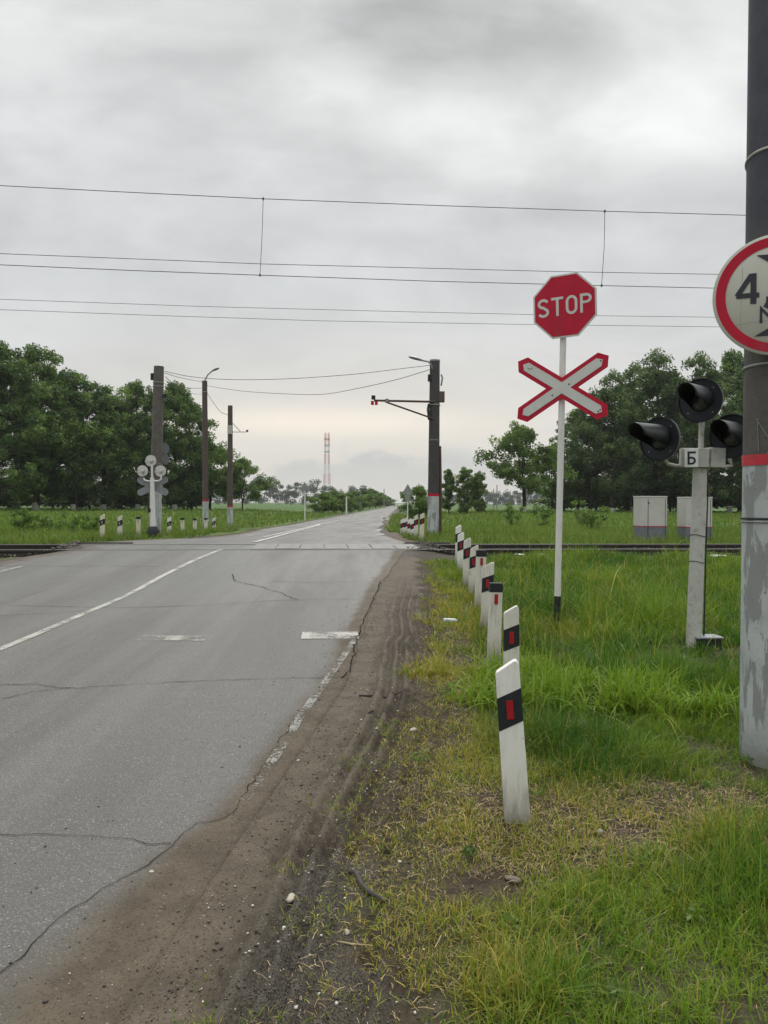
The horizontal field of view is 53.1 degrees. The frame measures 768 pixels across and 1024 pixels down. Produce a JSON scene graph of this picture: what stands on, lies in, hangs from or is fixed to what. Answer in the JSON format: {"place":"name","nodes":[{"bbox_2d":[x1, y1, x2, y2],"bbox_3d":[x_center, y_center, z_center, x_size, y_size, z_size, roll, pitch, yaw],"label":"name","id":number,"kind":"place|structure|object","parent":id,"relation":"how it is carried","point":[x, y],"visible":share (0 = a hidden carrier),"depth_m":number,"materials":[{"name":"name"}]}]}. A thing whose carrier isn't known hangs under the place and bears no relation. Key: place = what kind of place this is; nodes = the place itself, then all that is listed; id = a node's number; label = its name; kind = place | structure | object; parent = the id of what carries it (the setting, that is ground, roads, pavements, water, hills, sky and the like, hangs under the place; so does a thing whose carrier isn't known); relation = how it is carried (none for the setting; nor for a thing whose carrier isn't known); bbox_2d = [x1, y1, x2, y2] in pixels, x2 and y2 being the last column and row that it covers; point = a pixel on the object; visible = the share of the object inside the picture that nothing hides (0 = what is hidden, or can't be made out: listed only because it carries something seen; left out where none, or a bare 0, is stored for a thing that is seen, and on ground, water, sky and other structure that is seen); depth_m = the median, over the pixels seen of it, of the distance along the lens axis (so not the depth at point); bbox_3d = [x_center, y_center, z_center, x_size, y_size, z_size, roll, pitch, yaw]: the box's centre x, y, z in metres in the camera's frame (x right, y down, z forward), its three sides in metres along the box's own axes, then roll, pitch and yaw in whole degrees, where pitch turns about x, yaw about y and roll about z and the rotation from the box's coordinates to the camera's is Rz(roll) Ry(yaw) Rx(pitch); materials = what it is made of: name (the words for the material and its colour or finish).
{"place":"outdoors","nodes":[
{"label":"outdoors","id":0,"kind":"place"},
{"bbox_2d":[0,504,418,1023],"bbox_3d":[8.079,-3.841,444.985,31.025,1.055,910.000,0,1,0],"label":"road","id":1,"kind":"structure","parent":0,"point":[69,757],"depth_m":5.06,"materials":[{"name":"asphalt"}]},
{"bbox_2d":[0,550,217,649],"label":"line","id":2,"kind":"object","parent":1,"relation":"on","point":[92,609],"visible":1,"depth_m":9.49,"materials":[{"name":"paint"}]},
{"bbox_2d":[138,635,206,640],"bbox_3d":[-2.107,1.258,7.676,0.664,0.009,0.240,0,1,0],"label":"worn stop line","id":3,"kind":"object","parent":1,"relation":"on","point":[174,637],"visible":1,"depth_m":7.69,"materials":[{"name":"paint"}]},
{"bbox_2d":[0,566,380,971],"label":"road cracks","id":4,"kind":"object","parent":1,"relation":"on","point":[196,822],"visible":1,"depth_m":4.66,"materials":[{"name":"asphalt"}]},
{"bbox_2d":[232,711,306,819],"bbox_3d":[-0.634,1.410,4.437,0.070,0.054,1.729,0,1,6],"label":"worn edge line","id":5,"kind":"object","parent":1,"relation":"on","point":[291,727],"visible":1,"depth_m":4.52,"materials":[{"name":"paint"}]},
{"bbox_2d":[302,640,355,710],"bbox_3d":[-0.418,1.323,6.486,0.064,0.074,2.395,0,1,6],"label":"edge line","id":6,"kind":"object","parent":1,"relation":"on","point":[325,679],"visible":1,"depth_m":6.20,"materials":[{"name":"paint"}]},
{"bbox_2d":[301,632,358,638],"bbox_3d":[-0.553,1.261,7.876,0.581,0.012,0.340,0,1,-4],"label":"stop line","id":7,"kind":"object","parent":1,"relation":"on","point":[306,636],"visible":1,"depth_m":7.86,"materials":[{"name":"paint"}]},
{"bbox_2d":[2,299,676,316],"bbox_3d":[0.136,-6.737,24.931,74.214,0.465,0.014,0,1,-5],"label":"feeder wire","id":8,"kind":"object","parent":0,"point":[314,309],"visible":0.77,"depth_m":24.71,"materials":[{"name":"black metal"}]},
{"bbox_2d":[0,309,705,326],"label":"feeder wire","id":9,"kind":"object","parent":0,"point":[355,321],"visible":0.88,"depth_m":24.84,"materials":[{"name":"black metal"}]},
{"bbox_2d":[0,253,717,274],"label":"feeder wire","id":10,"kind":"object","parent":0,"point":[350,266],"visible":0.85,"depth_m":22.23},
{"bbox_2d":[0,519,741,543],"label":"meadow grass","id":11,"kind":"structure","parent":0,"point":[525,534],"depth_m":21.89,"materials":[{"name":"plant"}]},
{"bbox_2d":[0,507,741,530],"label":"meadow grass","id":12,"kind":"structure","parent":0,"point":[487,518],"depth_m":57.34,"materials":[{"name":"plant"}]},
{"bbox_2d":[0,185,745,286],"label":"messenger wire","id":13,"kind":"object","parent":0,"point":[263,198],"visible":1,"depth_m":16.18,"materials":[{"name":"metal"}]},
{"bbox_2d":[0,264,700,287],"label":"contact wire","id":14,"kind":"object","parent":13,"relation":"hanging from","point":[333,277],"visible":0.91,"depth_m":16.12,"materials":[{"name":"metal"}]},
{"bbox_2d":[0,0,747,503],"label":"sky","id":15,"kind":"structure","parent":0,"point":[632,106],"materials":[{"name":"grey"}]},
{"bbox_2d":[0,502,767,1023],"bbox_3d":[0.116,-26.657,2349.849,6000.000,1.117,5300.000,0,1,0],"label":"ground","id":16,"kind":"structure","parent":0,"point":[300,846],"depth_m":3.19,"materials":[{"name":"soil"}]},
{"bbox_2d":[0,487,42,508],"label":"roadside bush","id":17,"kind":"object","parent":16,"relation":"on","point":[13,503],"visible":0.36,"depth_m":94.20,"materials":[{"name":"green plant"}]},
{"bbox_2d":[9,509,41,530],"bbox_3d":[-11.620,0.325,24.998,1.041,0.888,0.732,0,1,-37],"label":"weed clump","id":18,"kind":"object","parent":16,"relation":"on","point":[25,519],"visible":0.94,"depth_m":24.92,"materials":[{"name":"green plant"}]},
{"bbox_2d":[0,340,86,500],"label":"broadleaf tree","id":19,"kind":"object","parent":16,"relation":"on","point":[22,444],"visible":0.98,"depth_m":79.53,"materials":[{"name":"green plant"}]},
{"bbox_2d":[0,381,93,506],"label":"broadleaf tree","id":20,"kind":"object","parent":16,"relation":"on","point":[9,465],"visible":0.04,"depth_m":106.13,"materials":[{"name":"green plant"}]},
{"bbox_2d":[31,511,69,530],"bbox_3d":[-11.318,0.355,25.983,1.394,0.830,0.964,0,1,0],"label":"weed clump","id":21,"kind":"object","parent":16,"relation":"on","point":[46,519],"visible":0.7,"depth_m":26.03,"materials":[{"name":"green plant"}]},
{"bbox_2d":[20,483,87,508],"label":"roadside bush","id":22,"kind":"object","parent":16,"relation":"on","point":[50,503],"visible":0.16,"depth_m":98.39,"materials":[{"name":"green plant"}]},
{"bbox_2d":[0,370,128,510],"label":"broadleaf tree","id":23,"kind":"object","parent":16,"relation":"on","point":[80,410],"visible":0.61,"depth_m":86.07,"materials":[{"name":"green plant"}]},
{"bbox_2d":[0,342,132,509],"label":"broadleaf tree","id":24,"kind":"object","parent":16,"relation":"on","point":[41,369],"visible":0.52,"depth_m":84.35,"materials":[{"name":"green plant"}]},
{"bbox_2d":[54,514,99,532],"bbox_3d":[-9.695,0.402,24.495,1.397,0.726,0.899,0,1,0],"label":"weed clump","id":25,"kind":"object","parent":16,"relation":"on","point":[91,525],"visible":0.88,"depth_m":24.40,"materials":[{"name":"green plant"}]},
{"bbox_2d":[61,493,115,508],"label":"roadside bush","id":26,"kind":"object","parent":16,"relation":"on","point":[89,504],"visible":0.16,"depth_m":100.94,"materials":[{"name":"green plant"}]},
{"bbox_2d":[42,383,149,509],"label":"broadleaf tree","id":27,"kind":"object","parent":16,"relation":"on","point":[104,495],"visible":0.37,"depth_m":90.51,"materials":[{"name":"green plant"}]},
{"bbox_2d":[84,477,163,508],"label":"roadside bush","id":28,"kind":"object","parent":16,"relation":"on","point":[127,502],"visible":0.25,"depth_m":96.16,"materials":[{"name":"green plant"}]},
{"bbox_2d":[97,379,182,509],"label":"broadleaf tree","id":29,"kind":"object","parent":16,"relation":"on","point":[138,401],"visible":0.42,"depth_m":92.23,"materials":[{"name":"green plant"}]},
{"bbox_2d":[137,455,167,537],"bbox_3d":[-6.831,-0.458,22.649,0.909,2.439,0.503,-1,1,0],"label":"crossing signal","id":30,"kind":"object","parent":16,"relation":"on","point":[152,485],"visible":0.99,"depth_m":22.57,"materials":[{"name":"white paint"}]},
{"bbox_2d":[149,366,167,533],"bbox_3d":[-6.951,-1.756,23.581,0.510,5.415,0.376,2,1,0],"label":"concrete pole","id":31,"kind":"object","parent":16,"relation":"on","point":[157,378],"visible":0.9,"depth_m":23.44,"materials":[{"name":"concrete"}]},
{"bbox_2d":[163,443,168,464],"bbox_3d":[-6.785,-1.802,23.789,0.058,0.678,0.340,1,1,24],"label":"road sign","id":32,"kind":"object","parent":31,"relation":"attached to","point":[165,452],"visible":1,"depth_m":23.77,"materials":[{"name":"metal"}]},
{"bbox_2d":[129,380,219,509],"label":"broadleaf tree","id":33,"kind":"object","parent":16,"relation":"on","point":[184,408],"visible":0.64,"depth_m":94.46,"materials":[{"name":"green plant"}]},
{"bbox_2d":[162,489,216,509],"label":"roadside bush","id":34,"kind":"object","parent":16,"relation":"on","point":[196,499],"visible":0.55,"depth_m":99.86,"materials":[{"name":"green plant"}]},
{"bbox_2d":[163,437,243,509],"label":"broadleaf tree","id":35,"kind":"object","parent":16,"relation":"on","point":[213,456],"visible":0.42,"depth_m":97.91,"materials":[{"name":"green plant"}]},
{"bbox_2d":[170,442,248,509],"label":"broadleaf tree","id":36,"kind":"object","parent":16,"relation":"on","point":[216,485],"visible":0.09,"depth_m":103.89,"materials":[{"name":"green plant"}]},
{"bbox_2d":[202,368,218,524],"bbox_3d":[-8.426,-2.996,37.346,0.991,7.962,0.319,1,1,22],"label":"street lamp","id":37,"kind":"object","parent":16,"relation":"on","point":[205,508],"visible":0.99,"depth_m":37.36,"materials":[{"name":"concrete"}]},
{"bbox_2d":[16,581,424,1023],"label":"mud clods","id":38,"kind":"object","parent":16,"relation":"on","point":[177,988],"visible":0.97,"depth_m":3.50,"materials":[{"name":"soil"}]},
{"bbox_2d":[227,405,247,525],"bbox_3d":[-7.141,-2.101,37.459,1.021,6.170,0.321,0,1,0],"label":"camera pole","id":39,"kind":"object","parent":16,"relation":"on","point":[230,471],"visible":0.94,"depth_m":37.37,"materials":[{"name":"concrete"}]},
{"bbox_2d":[215,456,280,508],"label":"broadleaf tree","id":40,"kind":"object","parent":16,"relation":"on","point":[240,488],"visible":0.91,"depth_m":99.21,"materials":[{"name":"green plant"}]},
{"bbox_2d":[251,544,277,548],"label":"crossing slab","id":41,"kind":"structure","parent":16,"relation":"on","point":[265,546],"depth_m":15.98,"materials":[{"name":"concrete"}]},
{"bbox_2d":[275,544,300,548],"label":"crossing slab","id":42,"kind":"structure","parent":16,"relation":"on","point":[288,546],"depth_m":15.93,"materials":[{"name":"concrete"}]},
{"bbox_2d":[41,476,554,504],"bbox_3d":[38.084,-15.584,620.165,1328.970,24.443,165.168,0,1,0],"label":"distant woods","id":43,"kind":"object","parent":16,"relation":"on","point":[505,499],"visible":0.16,"depth_m":584.29,"materials":[{"name":"plant"}]},
{"bbox_2d":[305,493,338,512],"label":"roadside bush","id":44,"kind":"object","parent":16,"relation":"on","point":[326,503],"visible":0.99,"depth_m":99.72,"materials":[{"name":"green plant"}]},
{"bbox_2d":[323,434,330,491],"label":"radio mast","id":45,"kind":"object","parent":16,"relation":"on","point":[328,450],"visible":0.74,"depth_m":897.85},
{"bbox_2d":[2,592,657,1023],"bbox_3d":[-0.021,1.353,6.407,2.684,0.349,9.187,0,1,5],"label":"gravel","id":46,"kind":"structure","parent":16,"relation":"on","point":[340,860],"depth_m":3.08,"materials":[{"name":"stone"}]},
{"bbox_2d":[330,493,356,512],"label":"roadside bush","id":47,"kind":"object","parent":16,"relation":"on","point":[340,507],"visible":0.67,"depth_m":111.32,"materials":[{"name":"green plant"}]},
{"bbox_2d":[343,492,367,511],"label":"roadside bush","id":48,"kind":"object","parent":16,"relation":"on","point":[357,506],"visible":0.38,"depth_m":134.43,"materials":[{"name":"green plant"}]},
{"bbox_2d":[350,491,371,509],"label":"roadside bush","id":49,"kind":"object","parent":16,"relation":"on","point":[356,494],"visible":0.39,"depth_m":159.49,"materials":[{"name":"green plant"}]},
{"bbox_2d":[347,869,385,901],"bbox_3d":[-0.077,1.464,3.024,0.035,0.044,0.268,0,1,-32],"label":"stick","id":50,"kind":"object","parent":16,"relation":"on","point":[359,880],"visible":0.99,"depth_m":3.02,"materials":[{"name":"grey wood"}]},
{"bbox_2d":[359,488,376,507],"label":"roadside bush","id":51,"kind":"object","parent":16,"relation":"on","point":[364,492],"visible":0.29,"depth_m":184.06,"materials":[{"name":"green plant"}]},
{"bbox_2d":[0,540,739,556],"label":"ballast","id":52,"kind":"structure","parent":16,"relation":"on","point":[78,541],"depth_m":15.89,"materials":[{"name":"gravel"}]},
{"bbox_2d":[0,542,740,559],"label":"railway track","id":53,"kind":"structure","parent":16,"relation":"on","point":[18,550],"depth_m":16.34,"materials":[{"name":"brown metal"}]},
{"bbox_2d":[368,487,386,508],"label":"roadside bush","id":54,"kind":"object","parent":16,"relation":"on","point":[378,498],"visible":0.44,"depth_m":208.91,"materials":[{"name":"green plant"}]},
{"bbox_2d":[369,544,395,548],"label":"crossing slab","id":55,"kind":"structure","parent":16,"relation":"on","point":[381,546],"depth_m":16.15,"materials":[{"name":"concrete"}]},
{"bbox_2d":[371,356,444,533],"bbox_3d":[0.748,-1.937,23.804,2.335,5.759,0.406,0,1,-11],"label":"concrete pole","id":56,"kind":"object","parent":16,"relation":"on","point":[436,399],"visible":0.98,"depth_m":23.83,"materials":[{"name":"concrete"}]},
{"bbox_2d":[165,365,429,379],"bbox_3d":[-2.649,-4.356,23.939,8.182,0.493,0.392,0,1,-3],"label":"power cable","id":57,"kind":"object","parent":56,"relation":"attached to","point":[292,378],"visible":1,"depth_m":23.95,"materials":[{"name":"metal"}]},
{"bbox_2d":[211,369,429,394],"bbox_3d":[-3.749,-5.197,30.588,0.347,1.737,16.860,0,1,-37],"label":"power cable","id":58,"kind":"object","parent":56,"relation":"attached to","point":[328,393],"visible":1,"depth_m":28.88,"materials":[{"name":"metal"}]},
{"bbox_2d":[397,484,427,518],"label":"roadside bush","id":59,"kind":"object","parent":16,"relation":"on","point":[420,500],"visible":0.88,"depth_m":61.67,"materials":[{"name":"green plant"}]},
{"bbox_2d":[442,468,455,512],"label":"columnar tree","id":60,"kind":"object","parent":16,"relation":"on","point":[448,478],"visible":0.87,"depth_m":87.61,"materials":[{"name":"green plant"}]},
{"bbox_2d":[457,532,463,571],"bbox_3d":[1.295,0.737,13.011,0.116,0.792,0.064,1,0,0],"label":"guidepost","id":61,"kind":"object","parent":16,"relation":"on","point":[460,544],"visible":0.81,"depth_m":12.99,"materials":[{"name":"concrete"}]},
{"bbox_2d":[462,538,470,586],"bbox_3d":[1.240,0.819,11.502,0.119,0.865,0.064,1,2,5],"label":"guidepost","id":62,"kind":"object","parent":16,"relation":"on","point":[466,551],"visible":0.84,"depth_m":11.47,"materials":[{"name":"concrete"}]},
{"bbox_2d":[446,466,488,512],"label":"columnar tree","id":63,"kind":"object","parent":16,"relation":"on","point":[468,483],"visible":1,"depth_m":85.74,"materials":[{"name":"green plant"}]},
{"bbox_2d":[468,545,478,595],"bbox_3d":[1.209,0.864,10.408,0.119,0.834,0.064,2,1,10],"label":"guidepost","id":64,"kind":"object","parent":16,"relation":"on","point":[472,565],"visible":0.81,"depth_m":10.38,"materials":[{"name":"concrete"}]},
{"bbox_2d":[468,471,487,511],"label":"columnar tree","id":65,"kind":"object","parent":16,"relation":"on","point":[482,507],"visible":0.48,"depth_m":89.71,"materials":[{"name":"green plant"}]},
{"bbox_2d":[474,550,486,609],"bbox_3d":[1.167,0.895,9.309,0.121,0.866,0.064,2,1,-8],"label":"guidepost","id":66,"kind":"object","parent":16,"relation":"on","point":[481,555],"visible":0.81,"depth_m":9.28,"materials":[{"name":"white wood"}]},
{"bbox_2d":[480,562,493,627],"bbox_3d":[1.103,0.960,8.203,0.130,0.854,0.064,2,2,14],"label":"guidepost","id":67,"kind":"object","parent":16,"relation":"on","point":[487,573],"visible":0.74,"depth_m":8.18,"materials":[{"name":"white plastic"}]},
{"bbox_2d":[487,582,502,667],"bbox_3d":[0.959,1.041,6.660,0.114,0.854,0.065,1,1,-6],"label":"guidepost","id":68,"kind":"object","parent":16,"relation":"on","point":[495,590],"visible":0.79,"depth_m":6.63,"materials":[{"name":"white wood"}]},
{"bbox_2d":[503,605,519,669],"bbox_3d":[0.923,1.086,5.564,0.117,0.813,0.064,0,0,4],"label":"guidepost","id":69,"kind":"object","parent":16,"relation":"on","point":[511,634],"visible":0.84,"depth_m":5.54,"materials":[{"name":"white plastic"}]},
{"bbox_2d":[495,659,530,824],"bbox_3d":[0.612,1.148,3.648,0.123,0.887,0.064,-4,-1,6],"label":"guidepost","id":70,"kind":"object","parent":16,"relation":"on","point":[512,752],"visible":0.83,"depth_m":3.62,"materials":[{"name":"white plastic"}]},
{"bbox_2d":[258,619,767,1023],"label":"dry straw","id":71,"kind":"object","parent":16,"relation":"on","point":[497,801],"visible":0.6,"depth_m":3.52,"materials":[{"name":"plant"}]},
{"bbox_2d":[503,502,524,525],"bbox_3d":[5.734,0.160,34.003,1.002,1.231,0.922,0,1,0],"label":"weed clump","id":72,"kind":"object","parent":16,"relation":"on","point":[510,511],"visible":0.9,"depth_m":33.87,"materials":[{"name":"green plant"}]},
{"bbox_2d":[473,420,578,512],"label":"broadleaf tree","id":73,"kind":"object","parent":16,"relation":"on","point":[518,437],"visible":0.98,"depth_m":85.07,"materials":[{"name":"green plant"}]},
{"bbox_2d":[531,504,554,526],"bbox_3d":[6.227,0.238,29.725,0.967,1.102,1.028,0,1,0],"label":"weed clump","id":74,"kind":"object","parent":16,"relation":"on","point":[547,513],"visible":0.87,"depth_m":29.81,"materials":[{"name":"green plant"}]},
{"bbox_2d":[529,489,568,509],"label":"roadside bush","id":75,"kind":"object","parent":16,"relation":"on","point":[543,501],"visible":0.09,"depth_m":104.10,"materials":[{"name":"green plant"}]},
{"bbox_2d":[524,450,577,508],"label":"broadleaf tree","id":76,"kind":"object","parent":16,"relation":"on","point":[551,492],"visible":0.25,"depth_m":94.19,"materials":[{"name":"green plant"}]},
{"bbox_2d":[517,272,608,626],"bbox_3d":[1.909,-0.589,8.223,0.959,3.890,0.117,1,1,24],"label":"stop sign","id":77,"kind":"object","parent":16,"relation":"on","point":[564,306],"visible":0.99,"depth_m":8.20,"materials":[{"name":"metal"}]},
{"bbox_2d":[392,536,740,678],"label":"verge grass","id":78,"kind":"structure","parent":16,"relation":"on","point":[658,597],"depth_m":8.88,"materials":[{"name":"plant"}]},
{"bbox_2d":[411,573,753,1006],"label":"verge weeds","id":79,"kind":"object","parent":16,"relation":"on","point":[507,915],"visible":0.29,"depth_m":3.30,"materials":[{"name":"green plant"}]},
{"bbox_2d":[571,500,593,525],"bbox_3d":[8.366,0.126,32.071,1.080,1.290,0.984,1,1,39],"label":"weed clump","id":80,"kind":"object","parent":16,"relation":"on","point":[578,517],"visible":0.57,"depth_m":31.93,"materials":[{"name":"green plant"}]},
{"bbox_2d":[549,408,621,510],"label":"broadleaf tree","id":81,"kind":"object","parent":16,"relation":"on","point":[571,419],"visible":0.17,"depth_m":96.09,"materials":[{"name":"green plant"}]},
{"bbox_2d":[436,640,739,744],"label":"broad grass","id":82,"kind":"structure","parent":16,"relation":"on","point":[632,682],"depth_m":5.38,"materials":[{"name":"plant"}]},
{"bbox_2d":[548,413,629,509],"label":"broadleaf tree","id":83,"kind":"object","parent":16,"relation":"on","point":[579,489],"visible":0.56,"depth_m":93.08,"materials":[{"name":"green plant"}]},
{"bbox_2d":[580,505,610,529],"bbox_3d":[7.704,0.285,27.967,1.134,1.061,0.916,0,1,20],"label":"weed clump","id":84,"kind":"object","parent":16,"relation":"on","point":[592,518],"visible":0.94,"depth_m":27.94,"materials":[{"name":"green plant"}]},
{"bbox_2d":[563,478,630,510],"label":"roadside bush","id":85,"kind":"object","parent":16,"relation":"on","point":[598,503],"visible":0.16,"depth_m":97.55,"materials":[{"name":"green plant"}]},
{"bbox_2d":[564,368,663,511],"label":"broadleaf tree","id":86,"kind":"object","parent":16,"relation":"on","point":[625,413],"visible":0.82,"depth_m":89.03,"materials":[{"name":"green plant"}]},
{"bbox_2d":[565,360,697,511],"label":"broadleaf tree","id":87,"kind":"object","parent":16,"relation":"on","point":[631,372],"visible":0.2,"depth_m":93.25,"materials":[{"name":"green plant"}]},
{"bbox_2d":[593,411,679,500],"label":"broadleaf tree","id":88,"kind":"object","parent":16,"relation":"on","point":[645,420],"visible":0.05,"depth_m":102.18,"materials":[{"name":"green plant"}]},
{"bbox_2d":[633,496,667,543],"bbox_3d":[7.203,0.222,20.795,0.719,1.298,0.642,0,1,-2],"label":"relay cabinet","id":89,"kind":"object","parent":16,"relation":"on","point":[650,515],"visible":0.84,"depth_m":20.50,"materials":[{"name":"grey metal"}]},
{"bbox_2d":[577,347,741,496],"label":"broadleaf tree","id":90,"kind":"object","parent":16,"relation":"on","point":[654,375],"visible":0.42,"depth_m":90.09,"materials":[{"name":"green plant"}]},
{"bbox_2d":[628,378,742,646],"bbox_3d":[2.899,0.060,7.398,1.244,2.729,0.496,2,1,0],"label":"crossing signal","id":91,"kind":"object","parent":16,"relation":"on","point":[700,401],"visible":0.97,"depth_m":7.48,"materials":[{"name":"grey paint"}]},
{"bbox_2d":[636,350,743,498],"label":"broadleaf tree","id":92,"kind":"object","parent":16,"relation":"on","point":[727,390],"visible":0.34,"depth_m":88.85,"materials":[{"name":"green plant"}]},
{"bbox_2d":[667,477,717,510],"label":"roadside bush","id":93,"kind":"object","parent":16,"relation":"on","point":[670,505],"visible":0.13,"depth_m":101.78,"materials":[{"name":"green plant"}]},
{"bbox_2d":[677,497,712,542],"bbox_3d":[8.486,0.247,20.995,0.737,1.312,0.643,0,1,-2],"label":"relay cabinet","id":94,"kind":"object","parent":16,"relation":"on","point":[683,515],"visible":0.53,"depth_m":20.72,"materials":[{"name":"grey metal"}]},
{"bbox_2d":[695,634,723,648],"bbox_3d":[3.163,1.285,7.546,0.270,0.140,0.190,0,1,-4],"label":"cable hatch","id":95,"kind":"object","parent":16,"relation":"on","point":[707,637],"visible":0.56,"depth_m":7.47,"materials":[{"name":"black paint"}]},
{"bbox_2d":[680,348,743,511],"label":"broadleaf tree","id":96,"kind":"object","parent":16,"relation":"on","point":[730,366],"visible":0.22,"depth_m":92.58,"materials":[{"name":"green plant"}]},
{"bbox_2d":[708,407,742,511],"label":"broadleaf tree","id":97,"kind":"object","parent":16,"relation":"on","point":[723,477],"visible":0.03,"depth_m":102.36,"materials":[{"name":"green plant"}]},
{"bbox_2d":[712,473,741,509],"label":"roadside bush","id":98,"kind":"object","parent":16,"relation":"on","point":[722,504],"visible":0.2,"depth_m":101.83,"materials":[{"name":"green plant"}]},
{"bbox_2d":[726,379,742,495],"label":"broadleaf tree","id":99,"kind":"object","parent":16,"relation":"on","point":[739,477],"visible":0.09,"depth_m":89.73,"materials":[{"name":"green plant"}]},
{"bbox_2d":[739,0,767,768],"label":"concrete pole","id":100,"kind":"object","parent":16,"relation":"on","point":[753,728],"visible":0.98,"depth_m":4.34,"materials":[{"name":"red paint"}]},
{"bbox_2d":[712,235,767,354],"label":"height limit sign","id":101,"kind":"object","parent":100,"relation":"attached to","point":[740,299],"visible":1,"depth_m":4.24,"materials":[{"name":"metal"}]},
{"bbox_2d":[173,632,767,1023],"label":"grass","id":102,"kind":"structure","parent":0,"point":[559,733],"depth_m":3.09,"materials":[{"name":"plant"}]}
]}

